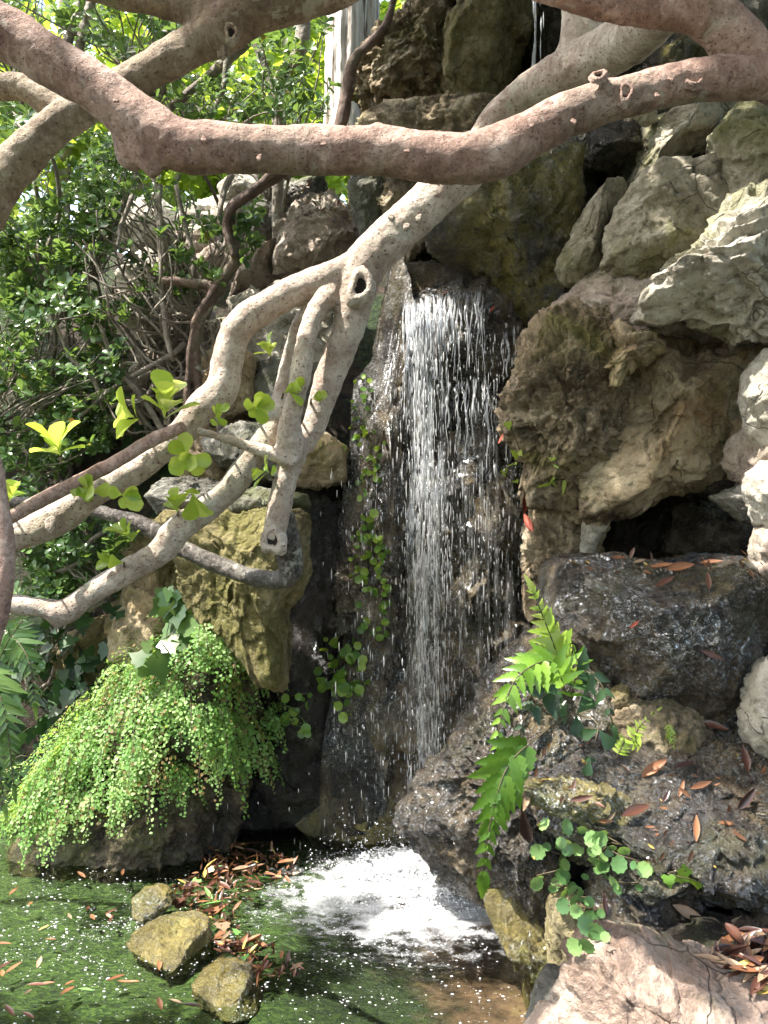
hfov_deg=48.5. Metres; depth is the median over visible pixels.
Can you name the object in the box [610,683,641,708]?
rock
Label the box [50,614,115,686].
rock
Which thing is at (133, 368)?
rock
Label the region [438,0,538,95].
rock
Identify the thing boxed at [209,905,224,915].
fallen leaf
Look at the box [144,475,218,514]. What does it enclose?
rock
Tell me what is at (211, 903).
fallen leaf
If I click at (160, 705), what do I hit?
maidenhair fern
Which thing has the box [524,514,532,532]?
fallen leaf
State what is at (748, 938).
fallen leaf
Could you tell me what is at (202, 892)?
fallen leaf
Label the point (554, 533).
rock
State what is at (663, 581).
fallen leaf
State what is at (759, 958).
fallen leaf
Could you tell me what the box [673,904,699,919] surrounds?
fallen leaf
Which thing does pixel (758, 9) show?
rock
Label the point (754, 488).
rock
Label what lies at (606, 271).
rock
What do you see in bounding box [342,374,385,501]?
pennywort
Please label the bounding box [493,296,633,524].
rock
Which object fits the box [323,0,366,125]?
dead tree trunk
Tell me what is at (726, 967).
fallen leaf
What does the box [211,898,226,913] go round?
fallen leaf
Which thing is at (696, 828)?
fallen leaf
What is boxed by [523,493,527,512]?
fallen leaf
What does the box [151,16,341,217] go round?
shrub
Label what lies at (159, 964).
fallen leaf
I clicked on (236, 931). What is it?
fallen leaf
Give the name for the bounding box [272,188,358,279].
rock
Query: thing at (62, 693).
ivy
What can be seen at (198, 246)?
rock
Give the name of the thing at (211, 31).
tree
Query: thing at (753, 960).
fallen leaf
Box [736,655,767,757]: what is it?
rock
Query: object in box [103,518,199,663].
rock
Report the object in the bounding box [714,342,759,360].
rock
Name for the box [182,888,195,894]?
fallen leaf
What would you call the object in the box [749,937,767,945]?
fallen leaf
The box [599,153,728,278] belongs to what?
rock
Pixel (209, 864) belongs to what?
fallen leaf
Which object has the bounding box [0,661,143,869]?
maidenhair fern
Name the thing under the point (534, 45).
trickle
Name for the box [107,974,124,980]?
fallen leaf
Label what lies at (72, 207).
sky
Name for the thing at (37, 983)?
fallen leaf
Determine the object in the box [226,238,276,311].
rock
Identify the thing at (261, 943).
fallen leaf
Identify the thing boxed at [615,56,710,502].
rock wall
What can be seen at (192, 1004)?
fallen leaf
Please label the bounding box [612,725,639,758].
fern
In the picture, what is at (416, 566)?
waterfall
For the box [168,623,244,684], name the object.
maidenhair fern
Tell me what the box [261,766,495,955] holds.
splash
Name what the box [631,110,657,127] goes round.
rock
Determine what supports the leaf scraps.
on the rock at (545, 795)
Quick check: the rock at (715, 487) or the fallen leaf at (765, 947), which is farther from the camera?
the rock at (715, 487)
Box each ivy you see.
[0,601,129,830]
[120,391,194,492]
[129,586,200,684]
[500,421,521,482]
[529,817,653,956]
[661,864,703,889]
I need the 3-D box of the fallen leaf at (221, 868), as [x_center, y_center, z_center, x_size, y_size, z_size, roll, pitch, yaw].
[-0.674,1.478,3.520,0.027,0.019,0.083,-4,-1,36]
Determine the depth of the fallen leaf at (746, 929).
2.38 m
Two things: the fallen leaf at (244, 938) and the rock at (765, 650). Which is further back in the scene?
the rock at (765, 650)
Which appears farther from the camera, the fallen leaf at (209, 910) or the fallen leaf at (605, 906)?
the fallen leaf at (209, 910)
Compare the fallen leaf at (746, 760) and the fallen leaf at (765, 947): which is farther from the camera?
the fallen leaf at (746, 760)
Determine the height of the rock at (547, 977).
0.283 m
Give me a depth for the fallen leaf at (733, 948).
2.25 m
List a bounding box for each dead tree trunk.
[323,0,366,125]
[366,0,379,37]
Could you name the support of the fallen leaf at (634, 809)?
on the rock at (545, 795)
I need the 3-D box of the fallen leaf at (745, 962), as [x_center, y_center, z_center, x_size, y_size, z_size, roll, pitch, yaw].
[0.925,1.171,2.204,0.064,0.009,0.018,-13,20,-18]
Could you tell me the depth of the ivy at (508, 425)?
3.46 m
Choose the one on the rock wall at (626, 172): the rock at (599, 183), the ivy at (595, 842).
the rock at (599, 183)
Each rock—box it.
[6,629,263,883]
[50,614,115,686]
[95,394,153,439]
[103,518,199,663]
[109,195,176,252]
[115,247,168,287]
[126,910,212,976]
[127,291,180,339]
[128,349,185,393]
[131,883,175,925]
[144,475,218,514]
[153,506,312,692]
[168,304,215,361]
[175,223,221,254]
[177,195,251,249]
[178,241,234,305]
[178,426,225,481]
[189,317,225,347]
[191,957,262,1022]
[200,344,259,424]
[200,420,276,482]
[209,416,249,428]
[217,174,258,201]
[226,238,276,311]
[227,280,333,361]
[228,486,310,513]
[247,176,327,247]
[249,773,267,815]
[254,356,318,423]
[255,600,341,829]
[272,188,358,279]
[295,798,409,851]
[296,432,348,490]
[319,256,415,847]
[346,175,383,235]
[347,176,426,262]
[351,0,456,113]
[355,90,496,132]
[393,624,614,919]
[408,272,523,397]
[415,253,438,262]
[423,135,585,327]
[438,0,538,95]
[483,885,546,1010]
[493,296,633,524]
[515,331,521,355]
[519,509,610,623]
[522,720,767,912]
[523,773,634,830]
[523,918,767,1023]
[524,963,559,1019]
[536,551,767,723]
[536,915,545,934]
[544,882,591,965]
[550,267,722,343]
[554,176,628,288]
[559,849,590,866]
[568,860,589,889]
[577,133,596,207]
[578,334,767,525]
[579,519,611,553]
[581,866,710,932]
[583,120,642,181]
[596,177,613,192]
[597,268,609,274]
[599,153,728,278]
[603,318,667,390]
[607,698,714,756]
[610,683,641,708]
[627,101,737,185]
[629,178,767,350]
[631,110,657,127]
[636,33,708,71]
[638,270,656,280]
[661,500,755,556]
[692,153,704,157]
[704,480,734,494]
[705,101,767,193]
[707,484,754,526]
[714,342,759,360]
[720,428,767,484]
[728,416,742,438]
[736,348,767,447]
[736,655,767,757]
[739,0,767,29]
[741,460,767,526]
[747,525,767,580]
[763,641,767,656]
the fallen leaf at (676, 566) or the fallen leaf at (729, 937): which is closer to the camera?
the fallen leaf at (729, 937)
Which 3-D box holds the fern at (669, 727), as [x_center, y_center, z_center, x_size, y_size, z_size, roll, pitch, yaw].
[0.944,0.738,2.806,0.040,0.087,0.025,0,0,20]
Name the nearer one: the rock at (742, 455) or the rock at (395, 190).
the rock at (742, 455)
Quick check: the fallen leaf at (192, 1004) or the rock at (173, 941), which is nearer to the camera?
the fallen leaf at (192, 1004)
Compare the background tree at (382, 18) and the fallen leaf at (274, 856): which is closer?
the fallen leaf at (274, 856)
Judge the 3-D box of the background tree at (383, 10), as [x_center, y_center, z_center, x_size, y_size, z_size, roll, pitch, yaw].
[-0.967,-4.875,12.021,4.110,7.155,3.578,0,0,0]
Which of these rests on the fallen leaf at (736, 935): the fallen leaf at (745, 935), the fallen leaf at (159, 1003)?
the fallen leaf at (745, 935)
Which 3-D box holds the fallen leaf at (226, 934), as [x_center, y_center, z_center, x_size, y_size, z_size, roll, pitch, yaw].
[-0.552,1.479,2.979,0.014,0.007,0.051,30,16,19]
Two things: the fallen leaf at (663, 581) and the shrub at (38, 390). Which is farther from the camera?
the shrub at (38, 390)
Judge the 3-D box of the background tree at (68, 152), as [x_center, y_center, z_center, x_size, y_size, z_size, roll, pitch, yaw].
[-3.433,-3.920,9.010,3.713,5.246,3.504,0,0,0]
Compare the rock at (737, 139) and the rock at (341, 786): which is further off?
the rock at (341, 786)
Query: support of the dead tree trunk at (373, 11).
on the dead tree trunk at (345, 38)
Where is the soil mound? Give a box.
[659,908,767,963]
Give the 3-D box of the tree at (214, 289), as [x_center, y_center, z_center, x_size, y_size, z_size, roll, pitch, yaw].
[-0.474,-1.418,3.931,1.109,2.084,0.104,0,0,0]
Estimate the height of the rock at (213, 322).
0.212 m
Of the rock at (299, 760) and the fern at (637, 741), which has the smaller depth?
the fern at (637, 741)
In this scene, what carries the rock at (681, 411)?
on the rock at (591, 533)
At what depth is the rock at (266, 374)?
4.10 m
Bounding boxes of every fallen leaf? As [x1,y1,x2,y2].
[4,1004,13,1015]
[6,962,20,972]
[22,1011,33,1017]
[27,982,46,984]
[36,956,41,967]
[60,986,73,994]
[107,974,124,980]
[157,960,161,969]
[157,996,162,1009]
[172,899,187,908]
[176,892,189,905]
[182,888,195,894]
[183,881,191,895]
[183,1002,200,1006]
[198,890,205,895]
[201,901,219,905]
[202,907,215,912]
[204,858,216,869]
[204,886,212,898]
[208,866,214,872]
[208,877,219,886]
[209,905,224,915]
[210,859,221,866]
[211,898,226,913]
[212,930,225,940]
[213,864,227,875]
[214,921,230,931]
[214,940,229,949]
[218,881,230,889]
[220,949,232,954]
[221,930,230,939]
[230,942,240,946]
[231,851,243,855]
[232,865,249,869]
[232,928,240,934]
[233,934,247,953]
[242,964,263,971]
[245,848,260,854]
[245,934,259,944]
[246,880,261,883]
[252,941,267,946]
[254,941,276,953]
[255,960,268,977]
[270,854,282,857]
[277,858,293,862]
[291,962,302,968]
[519,810,532,842]
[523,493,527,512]
[523,795,530,810]
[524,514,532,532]
[570,795,592,801]
[598,819,613,822]
[603,891,608,916]
[611,555,625,558]
[622,804,649,815]
[641,759,666,776]
[650,563,672,566]
[655,576,674,586]
[662,790,669,802]
[666,562,694,570]
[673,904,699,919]
[675,761,694,766]
[679,781,684,796]
[690,781,711,788]
[693,814,699,841]
[693,954,725,960]
[700,559,722,562]
[701,650,723,659]
[703,721,728,730]
[706,572,711,588]
[710,957,745,968]
[712,945,744,958]
[713,940,719,960]
[714,944,730,950]
[715,952,744,973]
[720,937,730,944]
[722,944,749,953]
[722,963,753,969]
[724,932,745,941]
[725,923,743,944]
[728,970,743,976]
[729,965,758,971]
[732,960,748,970]
[737,929,763,944]
[738,788,755,808]
[738,926,759,931]
[741,746,750,771]
[742,955,761,965]
[743,955,763,966]
[743,965,766,982]
[744,934,750,944]
[746,941,752,955]
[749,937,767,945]
[750,942,758,948]
[750,970,767,994]
[752,931,767,935]
[752,948,761,954]
[756,985,767,993]
[757,967,767,981]
[760,944,767,963]
[762,937,767,951]
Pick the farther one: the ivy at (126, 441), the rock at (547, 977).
the ivy at (126, 441)
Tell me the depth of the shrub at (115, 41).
3.79 m
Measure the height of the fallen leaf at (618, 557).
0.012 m
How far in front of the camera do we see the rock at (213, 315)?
4.86 m
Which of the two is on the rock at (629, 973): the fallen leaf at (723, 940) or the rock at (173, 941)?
the fallen leaf at (723, 940)
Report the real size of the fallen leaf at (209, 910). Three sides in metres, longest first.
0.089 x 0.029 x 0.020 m
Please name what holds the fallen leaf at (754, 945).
on the soil mound
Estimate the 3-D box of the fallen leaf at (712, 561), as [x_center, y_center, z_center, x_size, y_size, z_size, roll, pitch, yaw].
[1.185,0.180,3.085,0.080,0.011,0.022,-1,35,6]
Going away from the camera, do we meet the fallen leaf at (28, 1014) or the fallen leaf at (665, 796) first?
the fallen leaf at (28, 1014)
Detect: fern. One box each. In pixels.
[0,613,45,842]
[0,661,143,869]
[85,616,240,838]
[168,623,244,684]
[189,629,311,819]
[467,574,618,898]
[537,456,565,494]
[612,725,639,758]
[626,707,661,751]
[664,722,676,748]
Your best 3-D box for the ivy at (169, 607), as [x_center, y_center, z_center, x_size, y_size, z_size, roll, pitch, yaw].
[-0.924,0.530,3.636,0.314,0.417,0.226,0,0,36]
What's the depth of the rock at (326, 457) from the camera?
3.82 m
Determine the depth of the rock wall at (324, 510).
4.07 m
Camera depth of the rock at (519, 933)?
2.88 m
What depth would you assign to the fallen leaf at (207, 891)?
3.29 m
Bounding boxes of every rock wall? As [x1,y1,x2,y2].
[239,482,342,842]
[357,259,533,852]
[515,2,694,558]
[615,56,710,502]
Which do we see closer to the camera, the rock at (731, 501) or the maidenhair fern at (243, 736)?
the rock at (731, 501)
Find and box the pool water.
[0,829,495,1023]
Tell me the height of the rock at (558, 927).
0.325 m
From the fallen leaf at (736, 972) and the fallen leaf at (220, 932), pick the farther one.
the fallen leaf at (220, 932)
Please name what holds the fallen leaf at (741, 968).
on the fallen leaf
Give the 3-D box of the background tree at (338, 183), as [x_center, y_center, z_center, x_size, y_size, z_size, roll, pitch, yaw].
[-1.585,-3.357,10.969,2.805,4.122,2.597,0,0,0]
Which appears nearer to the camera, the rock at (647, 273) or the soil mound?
the soil mound
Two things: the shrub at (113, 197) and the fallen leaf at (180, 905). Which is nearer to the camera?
the fallen leaf at (180, 905)
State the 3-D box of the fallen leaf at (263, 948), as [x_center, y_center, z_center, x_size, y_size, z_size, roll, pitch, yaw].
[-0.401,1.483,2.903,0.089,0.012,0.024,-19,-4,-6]
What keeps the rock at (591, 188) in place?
on the rock wall at (550, 40)
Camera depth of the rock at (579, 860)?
2.82 m
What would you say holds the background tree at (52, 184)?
on the ground
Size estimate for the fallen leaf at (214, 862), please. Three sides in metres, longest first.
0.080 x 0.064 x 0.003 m
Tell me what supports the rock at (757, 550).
on the rock at (684, 617)
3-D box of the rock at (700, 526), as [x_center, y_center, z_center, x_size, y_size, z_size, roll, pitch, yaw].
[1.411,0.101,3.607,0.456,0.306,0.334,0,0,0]
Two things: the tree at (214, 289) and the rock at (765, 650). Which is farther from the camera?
the tree at (214, 289)
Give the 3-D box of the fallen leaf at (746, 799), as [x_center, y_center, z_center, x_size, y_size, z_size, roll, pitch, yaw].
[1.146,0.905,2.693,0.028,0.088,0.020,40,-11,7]
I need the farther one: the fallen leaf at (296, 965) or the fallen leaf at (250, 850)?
the fallen leaf at (250, 850)
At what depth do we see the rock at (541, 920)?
2.92 m
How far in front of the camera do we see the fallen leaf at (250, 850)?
3.72 m
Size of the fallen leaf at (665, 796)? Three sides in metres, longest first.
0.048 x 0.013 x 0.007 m
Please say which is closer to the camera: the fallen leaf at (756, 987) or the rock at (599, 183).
the fallen leaf at (756, 987)
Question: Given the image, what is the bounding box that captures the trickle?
[532,0,543,65]
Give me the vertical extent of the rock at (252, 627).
0.818 m
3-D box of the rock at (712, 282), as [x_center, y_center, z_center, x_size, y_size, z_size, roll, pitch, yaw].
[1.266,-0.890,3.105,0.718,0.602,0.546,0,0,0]
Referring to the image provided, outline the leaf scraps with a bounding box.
[174,178,765,986]
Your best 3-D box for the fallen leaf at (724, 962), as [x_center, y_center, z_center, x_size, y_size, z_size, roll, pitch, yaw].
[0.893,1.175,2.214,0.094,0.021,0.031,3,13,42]
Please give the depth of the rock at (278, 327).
4.21 m
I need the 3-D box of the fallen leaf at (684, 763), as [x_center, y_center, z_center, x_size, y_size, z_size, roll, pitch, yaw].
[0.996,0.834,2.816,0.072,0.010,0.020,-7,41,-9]
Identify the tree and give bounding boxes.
[0,0,238,249]
[0,0,358,231]
[0,0,767,644]
[0,63,105,253]
[3,0,265,184]
[45,77,265,250]
[64,1,310,279]
[89,8,325,193]
[162,0,396,429]
[173,87,349,202]
[186,26,346,199]
[212,0,405,114]
[318,2,385,41]
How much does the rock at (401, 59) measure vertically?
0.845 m
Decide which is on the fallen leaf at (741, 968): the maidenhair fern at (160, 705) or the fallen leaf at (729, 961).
the fallen leaf at (729, 961)
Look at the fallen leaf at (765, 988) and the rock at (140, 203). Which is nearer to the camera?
the fallen leaf at (765, 988)
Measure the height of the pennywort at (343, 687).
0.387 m
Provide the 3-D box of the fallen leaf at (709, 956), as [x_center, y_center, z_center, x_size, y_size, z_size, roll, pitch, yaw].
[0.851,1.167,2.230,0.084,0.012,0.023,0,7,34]
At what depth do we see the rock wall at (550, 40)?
3.97 m
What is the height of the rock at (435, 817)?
1.091 m
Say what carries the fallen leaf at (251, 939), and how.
on the fallen leaf
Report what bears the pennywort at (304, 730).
attached to the rock at (299, 760)
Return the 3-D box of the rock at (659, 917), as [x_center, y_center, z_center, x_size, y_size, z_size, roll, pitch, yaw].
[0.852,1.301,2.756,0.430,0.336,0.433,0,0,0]
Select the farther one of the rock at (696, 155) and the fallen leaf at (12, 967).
the rock at (696, 155)
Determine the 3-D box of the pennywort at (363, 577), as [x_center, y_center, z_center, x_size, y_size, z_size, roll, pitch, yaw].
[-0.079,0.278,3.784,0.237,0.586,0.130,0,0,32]
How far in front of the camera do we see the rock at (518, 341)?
3.58 m
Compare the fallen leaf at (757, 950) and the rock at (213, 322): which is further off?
the rock at (213, 322)
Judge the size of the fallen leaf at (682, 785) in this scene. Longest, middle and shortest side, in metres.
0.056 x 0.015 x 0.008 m
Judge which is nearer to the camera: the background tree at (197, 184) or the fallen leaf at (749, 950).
the fallen leaf at (749, 950)
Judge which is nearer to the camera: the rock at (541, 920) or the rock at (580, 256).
the rock at (541, 920)
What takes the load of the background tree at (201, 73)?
on the ground
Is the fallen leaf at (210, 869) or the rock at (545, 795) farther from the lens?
the fallen leaf at (210, 869)
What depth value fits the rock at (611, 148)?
3.65 m
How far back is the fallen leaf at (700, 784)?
2.75 m
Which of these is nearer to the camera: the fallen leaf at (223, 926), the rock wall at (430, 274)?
the fallen leaf at (223, 926)
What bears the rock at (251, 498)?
on the rock at (252, 627)
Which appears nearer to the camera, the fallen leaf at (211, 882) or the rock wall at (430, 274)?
the fallen leaf at (211, 882)
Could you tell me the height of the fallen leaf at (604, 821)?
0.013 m
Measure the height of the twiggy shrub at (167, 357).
2.111 m
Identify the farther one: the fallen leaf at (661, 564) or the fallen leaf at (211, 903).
the fallen leaf at (211, 903)
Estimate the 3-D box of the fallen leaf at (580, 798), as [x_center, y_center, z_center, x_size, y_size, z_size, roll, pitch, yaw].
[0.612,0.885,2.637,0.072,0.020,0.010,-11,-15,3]
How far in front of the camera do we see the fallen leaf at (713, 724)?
2.98 m
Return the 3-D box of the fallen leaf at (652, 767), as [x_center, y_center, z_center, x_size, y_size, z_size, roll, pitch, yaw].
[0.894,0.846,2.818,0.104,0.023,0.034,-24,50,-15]
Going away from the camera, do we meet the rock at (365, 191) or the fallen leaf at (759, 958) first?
the fallen leaf at (759, 958)
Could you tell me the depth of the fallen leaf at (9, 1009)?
2.55 m
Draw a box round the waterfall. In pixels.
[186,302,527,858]
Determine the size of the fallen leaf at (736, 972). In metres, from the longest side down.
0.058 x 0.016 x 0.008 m
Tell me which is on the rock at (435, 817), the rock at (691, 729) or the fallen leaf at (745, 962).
the rock at (691, 729)
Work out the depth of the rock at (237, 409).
4.09 m
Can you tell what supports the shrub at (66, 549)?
on the ground
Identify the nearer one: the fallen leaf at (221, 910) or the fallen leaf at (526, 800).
the fallen leaf at (526, 800)
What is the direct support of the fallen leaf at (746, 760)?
on the rock at (737, 877)
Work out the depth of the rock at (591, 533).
3.48 m
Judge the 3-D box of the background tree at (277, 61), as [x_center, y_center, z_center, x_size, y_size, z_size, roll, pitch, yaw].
[-1.900,-4.061,9.967,3.436,5.528,3.254,0,0,0]
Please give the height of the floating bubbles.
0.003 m
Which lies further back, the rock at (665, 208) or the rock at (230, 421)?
the rock at (230, 421)
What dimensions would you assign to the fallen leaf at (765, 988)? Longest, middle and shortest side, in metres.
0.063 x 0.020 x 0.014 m
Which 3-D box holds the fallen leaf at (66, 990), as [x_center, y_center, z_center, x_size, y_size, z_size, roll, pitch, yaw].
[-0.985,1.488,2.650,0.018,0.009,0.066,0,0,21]
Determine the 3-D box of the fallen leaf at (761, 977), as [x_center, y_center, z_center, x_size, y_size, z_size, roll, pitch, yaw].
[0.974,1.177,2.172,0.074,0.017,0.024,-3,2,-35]
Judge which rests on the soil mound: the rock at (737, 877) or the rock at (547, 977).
the rock at (737, 877)
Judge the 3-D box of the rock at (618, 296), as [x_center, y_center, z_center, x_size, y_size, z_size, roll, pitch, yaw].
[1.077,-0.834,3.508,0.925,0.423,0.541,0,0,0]
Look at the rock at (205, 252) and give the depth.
4.80 m
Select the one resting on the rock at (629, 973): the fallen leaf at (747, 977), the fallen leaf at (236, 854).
the fallen leaf at (747, 977)
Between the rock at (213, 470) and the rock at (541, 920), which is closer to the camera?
the rock at (541, 920)
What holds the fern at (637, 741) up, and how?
on the rock at (737, 877)
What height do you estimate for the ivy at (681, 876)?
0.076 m
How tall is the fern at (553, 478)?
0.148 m
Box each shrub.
[0,0,181,324]
[0,124,138,484]
[0,271,134,557]
[10,490,144,691]
[44,172,234,573]
[85,173,197,425]
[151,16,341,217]
[162,195,265,387]
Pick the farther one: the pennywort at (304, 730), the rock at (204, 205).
the rock at (204, 205)
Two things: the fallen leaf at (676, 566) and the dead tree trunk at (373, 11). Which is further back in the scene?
the dead tree trunk at (373, 11)
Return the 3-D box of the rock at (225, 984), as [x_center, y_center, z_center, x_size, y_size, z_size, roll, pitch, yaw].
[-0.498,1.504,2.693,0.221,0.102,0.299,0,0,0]
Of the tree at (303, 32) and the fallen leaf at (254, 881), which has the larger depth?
the tree at (303, 32)
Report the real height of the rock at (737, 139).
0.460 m
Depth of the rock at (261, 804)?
4.03 m
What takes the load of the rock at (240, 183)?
on the rock at (204, 205)
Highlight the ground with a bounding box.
[0,250,742,913]
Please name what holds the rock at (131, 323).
on the ground
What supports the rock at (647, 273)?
on the rock at (618, 296)
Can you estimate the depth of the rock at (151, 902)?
3.15 m
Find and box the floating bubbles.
[0,852,530,1023]
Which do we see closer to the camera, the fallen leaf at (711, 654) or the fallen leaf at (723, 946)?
the fallen leaf at (723, 946)
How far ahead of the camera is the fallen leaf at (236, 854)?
3.69 m
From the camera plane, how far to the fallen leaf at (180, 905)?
3.24 m
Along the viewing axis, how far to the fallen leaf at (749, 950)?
2.26 m
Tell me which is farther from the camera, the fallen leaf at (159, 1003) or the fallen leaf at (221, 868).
the fallen leaf at (221, 868)
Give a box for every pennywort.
[274,693,311,738]
[313,636,370,723]
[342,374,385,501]
[348,509,392,640]
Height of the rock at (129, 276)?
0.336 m
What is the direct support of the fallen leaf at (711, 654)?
on the rock at (684, 617)
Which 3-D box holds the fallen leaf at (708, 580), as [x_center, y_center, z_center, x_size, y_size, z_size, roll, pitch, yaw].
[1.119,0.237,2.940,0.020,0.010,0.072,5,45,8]
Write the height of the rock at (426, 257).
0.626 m
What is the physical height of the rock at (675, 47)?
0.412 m
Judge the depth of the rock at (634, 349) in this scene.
3.17 m
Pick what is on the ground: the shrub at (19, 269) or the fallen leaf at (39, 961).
the shrub at (19, 269)
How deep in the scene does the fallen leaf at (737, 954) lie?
2.24 m
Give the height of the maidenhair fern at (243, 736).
0.808 m
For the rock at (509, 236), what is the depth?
3.59 m
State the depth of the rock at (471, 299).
3.82 m
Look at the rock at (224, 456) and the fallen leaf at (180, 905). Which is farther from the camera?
the rock at (224, 456)
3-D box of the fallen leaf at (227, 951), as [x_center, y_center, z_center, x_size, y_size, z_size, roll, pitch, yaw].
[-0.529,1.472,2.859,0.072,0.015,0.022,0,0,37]
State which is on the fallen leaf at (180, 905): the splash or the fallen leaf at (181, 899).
the fallen leaf at (181, 899)
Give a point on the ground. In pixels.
(340, 422)
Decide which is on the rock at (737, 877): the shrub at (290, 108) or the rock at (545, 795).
the rock at (545, 795)
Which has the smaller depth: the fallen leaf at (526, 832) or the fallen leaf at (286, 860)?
the fallen leaf at (526, 832)
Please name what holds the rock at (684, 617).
on the rock at (737, 877)
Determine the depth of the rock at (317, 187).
4.79 m
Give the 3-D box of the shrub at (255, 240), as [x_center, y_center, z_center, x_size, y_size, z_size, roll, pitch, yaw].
[-0.813,-1.012,4.234,0.504,1.019,0.761,0,0,0]
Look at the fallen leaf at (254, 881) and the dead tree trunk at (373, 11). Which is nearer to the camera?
the fallen leaf at (254, 881)
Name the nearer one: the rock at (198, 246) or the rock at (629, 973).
the rock at (629, 973)
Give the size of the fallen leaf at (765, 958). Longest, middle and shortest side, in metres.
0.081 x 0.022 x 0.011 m
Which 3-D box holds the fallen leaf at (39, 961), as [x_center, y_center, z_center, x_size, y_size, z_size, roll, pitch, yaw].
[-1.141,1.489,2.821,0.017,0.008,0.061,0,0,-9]
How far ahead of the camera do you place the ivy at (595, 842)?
2.64 m
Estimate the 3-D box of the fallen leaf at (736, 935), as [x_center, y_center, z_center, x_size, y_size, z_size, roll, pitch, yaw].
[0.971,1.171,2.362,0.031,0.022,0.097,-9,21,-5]
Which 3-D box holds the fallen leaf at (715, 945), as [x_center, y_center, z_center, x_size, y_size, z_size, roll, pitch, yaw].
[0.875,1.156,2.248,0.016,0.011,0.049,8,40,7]
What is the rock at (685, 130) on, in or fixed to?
on the rock at (665, 208)
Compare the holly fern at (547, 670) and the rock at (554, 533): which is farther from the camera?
the rock at (554, 533)
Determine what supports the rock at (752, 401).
on the rock at (754, 488)
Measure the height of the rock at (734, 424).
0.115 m
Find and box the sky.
[7,0,389,253]
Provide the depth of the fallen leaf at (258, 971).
2.76 m
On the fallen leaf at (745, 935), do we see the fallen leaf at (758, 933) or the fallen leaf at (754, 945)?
the fallen leaf at (758, 933)
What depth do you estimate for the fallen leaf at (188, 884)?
3.35 m
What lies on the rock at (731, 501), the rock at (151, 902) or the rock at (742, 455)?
the rock at (742, 455)
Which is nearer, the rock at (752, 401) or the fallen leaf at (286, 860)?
the rock at (752, 401)
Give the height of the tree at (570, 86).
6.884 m

